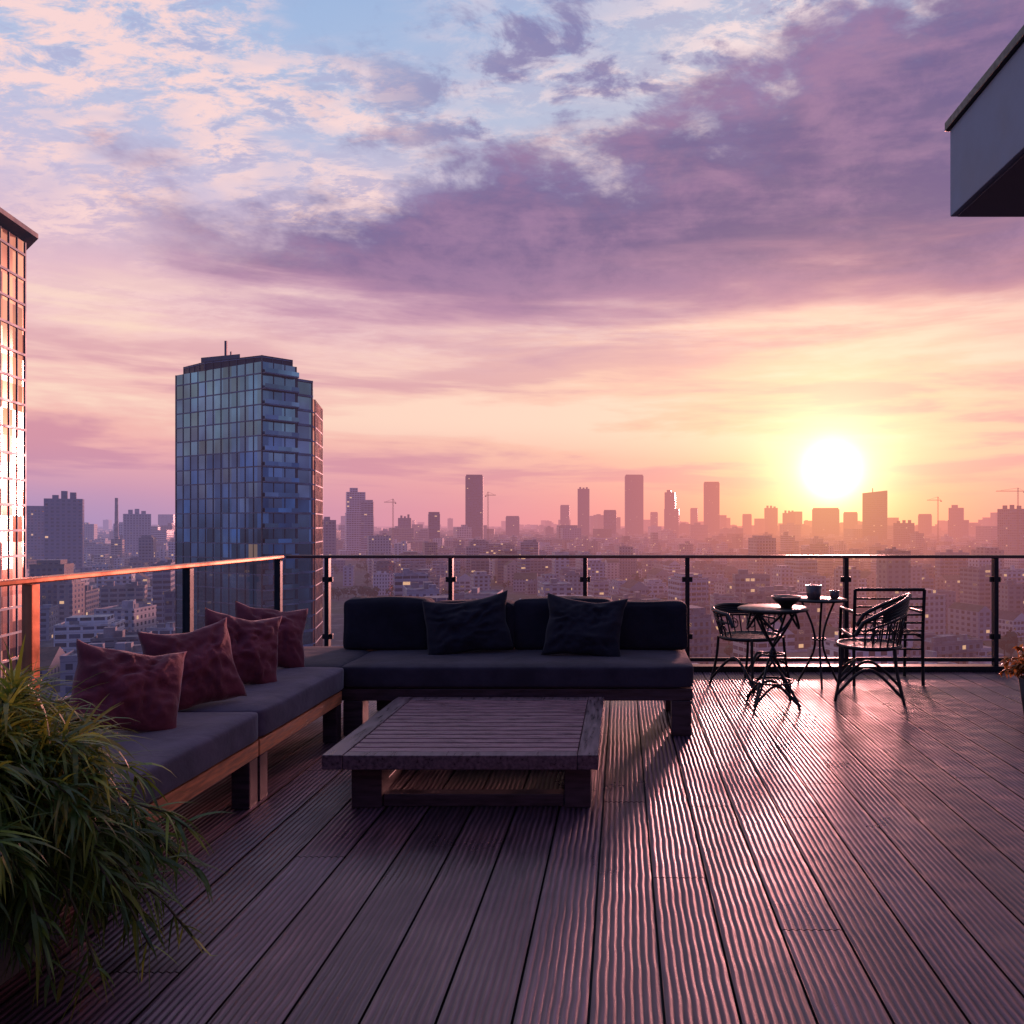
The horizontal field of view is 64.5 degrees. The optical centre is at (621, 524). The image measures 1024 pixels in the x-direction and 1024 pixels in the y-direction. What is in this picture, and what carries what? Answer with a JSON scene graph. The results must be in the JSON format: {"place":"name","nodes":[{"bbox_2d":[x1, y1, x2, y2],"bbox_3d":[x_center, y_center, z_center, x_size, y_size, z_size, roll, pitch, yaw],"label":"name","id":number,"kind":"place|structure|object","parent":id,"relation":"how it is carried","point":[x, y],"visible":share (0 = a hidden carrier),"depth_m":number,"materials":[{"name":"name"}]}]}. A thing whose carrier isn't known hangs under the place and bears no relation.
{"place":"outdoors","nodes":[
{"label":"outdoors","id":0,"kind":"place"},
{"bbox_2d":[0,207,37,677],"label":"glass residential tower","id":1,"kind":"structure","parent":0,"point":[18,238],"depth_m":102.71,"materials":[{"name":"orange glass"}]},
{"bbox_2d":[175,341,322,646],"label":"glass office tower","id":2,"kind":"structure","parent":0,"point":[248,457],"depth_m":176.81,"materials":[{"name":"blue glass"}]},
{"bbox_2d":[465,475,482,538],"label":"office tower","id":3,"kind":"structure","parent":0,"point":[474,502],"depth_m":1983.16,"materials":[{"name":"concrete"}]},
{"bbox_2d":[0,0,1023,525],"label":"sky","id":4,"kind":"structure","parent":0,"point":[542,250],"materials":[{"name":"purple"}]},
{"bbox_2d":[40,526,1023,663],"bbox_3d":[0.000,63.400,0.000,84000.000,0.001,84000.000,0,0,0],"label":"ground","id":5,"kind":"structure","parent":0,"point":[337,617],"depth_m":671.79,"materials":[{"name":"grey"}]},
{"bbox_2d":[26,506,43,559],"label":"office tower","id":6,"kind":"structure","parent":5,"relation":"on","point":[35,531],"depth_m":1091.62,"materials":[{"name":"grey concrete"}]},
{"bbox_2d":[44,491,91,572],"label":"office tower","id":7,"kind":"structure","parent":5,"relation":"on","point":[64,527],"depth_m":889.27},
{"bbox_2d":[114,498,118,538],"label":"chimney stack","id":8,"kind":"object","parent":5,"relation":"on","point":[116,529],"visible":0.55,"depth_m":1198.12,"materials":[{"name":"grey concrete"}]},
{"bbox_2d":[123,509,150,554],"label":"office tower","id":9,"kind":"structure","parent":5,"relation":"on","point":[136,525],"depth_m":1285.08,"materials":[{"name":"grey concrete"}]},
{"bbox_2d":[323,517,344,571],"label":"office tower","id":10,"kind":"structure","parent":5,"relation":"on","point":[329,536],"depth_m":1088.66,"materials":[{"name":"grey concrete"}]},
{"bbox_2d":[338,488,364,559],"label":"office tower","id":11,"kind":"structure","parent":5,"relation":"on","point":[354,497],"depth_m":1481.28,"materials":[{"name":"grey concrete"}]},
{"bbox_2d":[358,500,373,554],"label":"office tower","id":12,"kind":"structure","parent":5,"relation":"on","point":[367,517],"depth_m":1441.50,"materials":[{"name":"grey concrete"}]},
{"bbox_2d":[384,499,395,547],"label":"tower crane","id":13,"kind":"object","parent":5,"relation":"on","point":[392,502],"visible":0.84,"depth_m":1499.74,"materials":[{"name":"grey metal"}]},
{"bbox_2d":[398,514,411,527],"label":"office tower","id":14,"kind":"structure","parent":5,"relation":"on","point":[404,522],"depth_m":1888.99,"materials":[{"name":"grey concrete"}]},
{"bbox_2d":[428,512,439,541],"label":"office tower","id":15,"kind":"structure","parent":5,"relation":"on","point":[433,524],"depth_m":1692.03,"materials":[{"name":"grey concrete"}]},
{"bbox_2d":[485,492,495,539],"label":"tower crane","id":16,"kind":"object","parent":5,"relation":"on","point":[487,495],"visible":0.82,"depth_m":1699.71,"materials":[{"name":"grey metal"}]},
{"bbox_2d":[506,516,518,535],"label":"office tower","id":17,"kind":"structure","parent":5,"relation":"on","point":[512,525],"depth_m":2582.61,"materials":[{"name":"grey concrete"}]},
{"bbox_2d":[26,531,1023,716],"bbox_3d":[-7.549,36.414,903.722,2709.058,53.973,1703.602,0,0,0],"label":"city blocks","id":18,"kind":"structure","parent":5,"relation":"on","point":[958,595],"depth_m":567.58,"materials":[{"name":"grey concrete"}]},
{"bbox_2d":[84,511,996,555],"bbox_3d":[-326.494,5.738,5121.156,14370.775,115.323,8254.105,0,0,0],"label":"distant city","id":19,"kind":"object","parent":5,"relation":"on","point":[97,540],"visible":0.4,"depth_m":2003.39},
{"bbox_2d":[91,554,1021,656],"bbox_3d":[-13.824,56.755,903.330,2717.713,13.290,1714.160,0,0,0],"label":"distant trees","id":20,"kind":"object","parent":5,"relation":"on","point":[1008,641],"visible":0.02,"depth_m":674.46,"materials":[{"name":"green plant"}]},
{"bbox_2d":[560,505,569,524],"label":"office tower","id":21,"kind":"structure","parent":5,"relation":"on","point":[564,514],"depth_m":3185.63,"materials":[{"name":"grey concrete"}]},
{"bbox_2d":[578,487,588,534],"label":"office tower","id":22,"kind":"structure","parent":5,"relation":"on","point":[583,509],"depth_m":2584.81,"materials":[{"name":"grey concrete"}]},
{"bbox_2d":[625,475,642,535],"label":"office tower","id":23,"kind":"structure","parent":5,"relation":"on","point":[633,504],"depth_m":2675.73,"materials":[{"name":"concrete"}]},
{"bbox_2d":[650,512,657,525],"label":"office tower","id":24,"kind":"structure","parent":5,"relation":"on","point":[653,518],"depth_m":3288.30,"materials":[{"name":"concrete"}]},
{"bbox_2d":[664,490,679,537],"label":"office tower","id":25,"kind":"structure","parent":5,"relation":"on","point":[671,517],"depth_m":2583.19,"materials":[{"name":"grey concrete"}]},
{"bbox_2d":[690,508,697,524],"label":"office tower","id":26,"kind":"structure","parent":5,"relation":"on","point":[693,515],"depth_m":3388.08,"materials":[{"name":"concrete"}]},
{"bbox_2d":[704,482,719,531],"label":"office tower","id":27,"kind":"structure","parent":5,"relation":"on","point":[712,505],"depth_m":2679.24,"materials":[{"name":"grey concrete"}]},
{"bbox_2d":[742,514,751,533],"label":"office tower","id":28,"kind":"structure","parent":5,"relation":"on","point":[747,523],"depth_m":3285.09,"materials":[{"name":"concrete"}]},
{"bbox_2d":[764,506,777,533],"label":"office tower","id":29,"kind":"structure","parent":5,"relation":"on","point":[770,516],"depth_m":2981.57,"materials":[{"name":"concrete"}]},
{"bbox_2d":[782,510,794,524],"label":"office tower","id":30,"kind":"structure","parent":5,"relation":"on","point":[788,517],"depth_m":2684.42,"materials":[{"name":"concrete"}]},
{"bbox_2d":[812,508,838,536],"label":"office tower","id":31,"kind":"structure","parent":5,"relation":"on","point":[825,521],"depth_m":2271.14,"materials":[{"name":"concrete"}]},
{"bbox_2d":[843,512,857,533],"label":"office tower","id":32,"kind":"structure","parent":5,"relation":"on","point":[850,520],"depth_m":2484.69,"materials":[{"name":"concrete"}]},
{"bbox_2d":[862,488,886,541],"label":"office tower","id":33,"kind":"structure","parent":5,"relation":"on","point":[874,513],"depth_m":1680.70,"materials":[{"name":"concrete"}]},
{"bbox_2d":[893,520,914,548],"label":"office tower","id":34,"kind":"structure","parent":5,"relation":"on","point":[903,530],"depth_m":1487.51,"materials":[{"name":"concrete"}]},
{"bbox_2d":[918,514,931,534],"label":"office tower","id":35,"kind":"structure","parent":5,"relation":"on","point":[925,524],"depth_m":2484.69,"materials":[{"name":"concrete"}]},
{"bbox_2d":[927,497,941,544],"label":"tower crane","id":36,"kind":"object","parent":5,"relation":"on","point":[937,500],"visible":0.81,"depth_m":1499.74,"materials":[{"name":"grey metal"}]},
{"bbox_2d":[948,505,968,537],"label":"office tower","id":37,"kind":"structure","parent":5,"relation":"on","point":[958,525],"depth_m":2183.23,"materials":[{"name":"concrete"}]},
{"bbox_2d":[996,488,1023,554],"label":"tower crane","id":38,"kind":"object","parent":5,"relation":"on","point":[1017,491],"visible":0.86,"depth_m":1199.79,"materials":[{"name":"metal"}]},
{"bbox_2d":[997,505,1023,554],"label":"office tower","id":39,"kind":"structure","parent":5,"relation":"on","point":[1006,530],"depth_m":1287.01,"materials":[{"name":"concrete"}]},
{"bbox_2d":[604,510,615,533],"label":"office tower","id":40,"kind":"structure","parent":0,"point":[609,519],"depth_m":2285.51,"materials":[{"name":"grey concrete"}]},
{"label":"lower storeys","id":41,"kind":"object","parent":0,"visible":0},
{"bbox_2d":[0,664,1023,1023],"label":"wooden deck","id":42,"kind":"structure","parent":41,"relation":"on","point":[852,854],"depth_m":3.11,"materials":[{"name":"brown wood"}]},
{"bbox_2d":[0,634,235,1023],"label":"leafy shrub","id":43,"kind":"object","parent":42,"relation":"on","point":[63,828],"visible":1,"depth_m":2.35,"materials":[{"name":"green plant"}]},
{"bbox_2d":[0,555,283,704],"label":"glass railing","id":44,"kind":"object","parent":42,"relation":"on","point":[31,610],"visible":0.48,"depth_m":4.78,"materials":[{"name":"black metal"}]},
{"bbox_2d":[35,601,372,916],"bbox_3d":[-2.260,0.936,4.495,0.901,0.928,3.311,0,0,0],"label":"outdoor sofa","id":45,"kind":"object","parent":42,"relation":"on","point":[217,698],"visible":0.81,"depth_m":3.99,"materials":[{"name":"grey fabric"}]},
{"bbox_2d":[322,697,603,807],"bbox_3d":[-0.782,1.255,4.515,1.335,0.290,1.310,0,0,0],"label":"coffee table","id":46,"kind":"object","parent":42,"relation":"on","point":[381,751],"visible":1,"depth_m":4.04,"materials":[{"name":"brown wood"}]},
{"bbox_2d":[342,590,693,735],"bbox_3d":[-0.790,0.940,5.755,2.556,0.921,0.969,0,0,0],"label":"outdoor sofa","id":47,"kind":"object","parent":42,"relation":"on","point":[549,645],"visible":0.99,"depth_m":5.63,"materials":[{"name":"grey fabric"}]},
{"bbox_2d":[286,555,1023,665],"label":"glass railing","id":48,"kind":"object","parent":42,"relation":"on","point":[994,659],"visible":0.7,"depth_m":7.68,"materials":[{"name":"black metal"}]},
{"bbox_2d":[709,603,791,693],"bbox_3d":[1.097,1.053,7.009,0.673,0.699,0.599,0,0,-38],"label":"metal armchair","id":49,"kind":"object","parent":42,"relation":"on","point":[720,610],"visible":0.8,"depth_m":6.96,"materials":[{"name":"black metal"}]},
{"bbox_2d":[738,595,808,710],"bbox_3d":[1.170,0.977,6.200,0.544,0.856,0.544,0,0,0],"label":"bistro table","id":50,"kind":"object","parent":42,"relation":"on","point":[785,605],"visible":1,"depth_m":6.12,"materials":[{"name":"black metal"}]},
{"bbox_2d":[797,584,847,688],"bbox_3d":[1.730,0.964,7.020,0.480,0.882,0.480,0,0,0],"label":"side table","id":51,"kind":"object","parent":42,"relation":"on","point":[813,591],"visible":0.98,"depth_m":6.96,"materials":[{"name":"black metal"}]},
{"bbox_2d":[834,593,911,705],"bbox_3d":[2.036,0.973,6.489,0.598,0.860,0.673,0,0,17],"label":"metal armchair","id":52,"kind":"object","parent":42,"relation":"on","point":[896,608],"visible":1,"depth_m":6.32,"materials":[{"name":"black metal"}]},
{"bbox_2d":[838,588,925,685],"bbox_3d":[2.320,0.973,7.175,0.630,0.855,0.519,0,0,0],"label":"armchair","id":53,"kind":"object","parent":42,"relation":"on","point":[849,632],"visible":0.82,"depth_m":6.96,"materials":[{"name":"black metal"}]},
{"bbox_2d":[998,644,1023,713],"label":"flowering shrub","id":54,"kind":"object","parent":42,"relation":"on","point":[1016,666],"visible":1,"depth_m":5.88,"materials":[{"name":"orange plant"}]},
{"bbox_3d":[1.400,-0.430,-2.860,9.600,3.720,2.280,0,0,0],"label":"wall","id":55,"kind":"object","parent":41,"relation":"on","visible":0},
{"bbox_2d":[950,43,1023,216],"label":"canopy","id":56,"kind":"object","parent":55,"relation":"on","point":[987,140],"visible":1,"depth_m":5.37,"materials":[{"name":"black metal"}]},
{"bbox_2d":[945,25,1023,131],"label":"canopy coping","id":57,"kind":"object","parent":56,"relation":"attached to","point":[1016,42],"visible":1,"depth_m":5.34,"materials":[{"name":"grey metal"}]},
{"bbox_2d":[958,154,1023,216],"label":"canopy soffit","id":58,"kind":"structure","parent":56,"relation":"attached to","point":[1002,195],"depth_m":5.62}
]}

